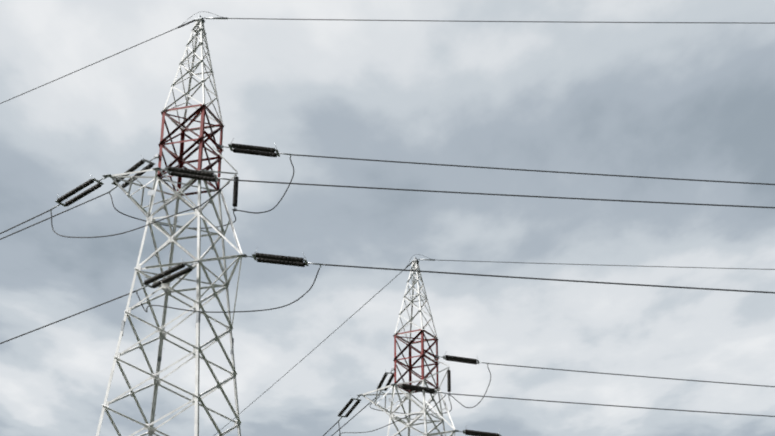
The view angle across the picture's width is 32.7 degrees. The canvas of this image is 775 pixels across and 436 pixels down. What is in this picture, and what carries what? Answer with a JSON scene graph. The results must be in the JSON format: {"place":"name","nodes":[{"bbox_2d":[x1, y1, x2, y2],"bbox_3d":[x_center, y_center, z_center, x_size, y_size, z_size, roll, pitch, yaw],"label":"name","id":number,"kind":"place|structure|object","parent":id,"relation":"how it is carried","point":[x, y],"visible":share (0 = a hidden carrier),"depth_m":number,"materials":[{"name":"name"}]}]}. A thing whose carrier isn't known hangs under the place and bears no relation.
{"place":"outdoors","nodes":[
{"label":"outdoors","id":0,"kind":"place"},
{"bbox_2d":[0,0,774,435],"label":"sky","id":1,"kind":"structure","parent":0,"point":[696,101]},
{"label":"ground","id":2,"kind":"structure","parent":0,"visible":0},
{"bbox_2d":[96,15,245,435],"bbox_3d":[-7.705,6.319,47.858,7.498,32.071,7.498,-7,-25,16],"label":"pylon","id":3,"kind":"object","parent":2,"relation":"on","point":[197,398],"visible":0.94,"depth_m":50.06,"materials":[{"name":"white metal"}]},
{"bbox_2d":[0,11,774,343],"bbox_3d":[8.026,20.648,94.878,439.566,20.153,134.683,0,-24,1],"label":"line","id":4,"kind":"object","parent":3,"relation":"attached to","point":[212,177],"visible":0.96,"depth_m":49.88,"materials":[{"name":"black metal"}]},
{"bbox_2d":[357,257,458,435],"bbox_3d":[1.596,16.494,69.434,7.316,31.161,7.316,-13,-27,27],"label":"pylon","id":5,"kind":"object","parent":2,"relation":"on","point":[408,424],"visible":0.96,"depth_m":72.82,"materials":[{"name":"white metal"}]},
{"bbox_2d":[215,254,774,435],"bbox_3d":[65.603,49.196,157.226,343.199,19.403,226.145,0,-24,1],"label":"line","id":6,"kind":"object","parent":5,"relation":"attached to","point":[434,391],"visible":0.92,"depth_m":72.35,"materials":[{"name":"black metal"}]}
]}

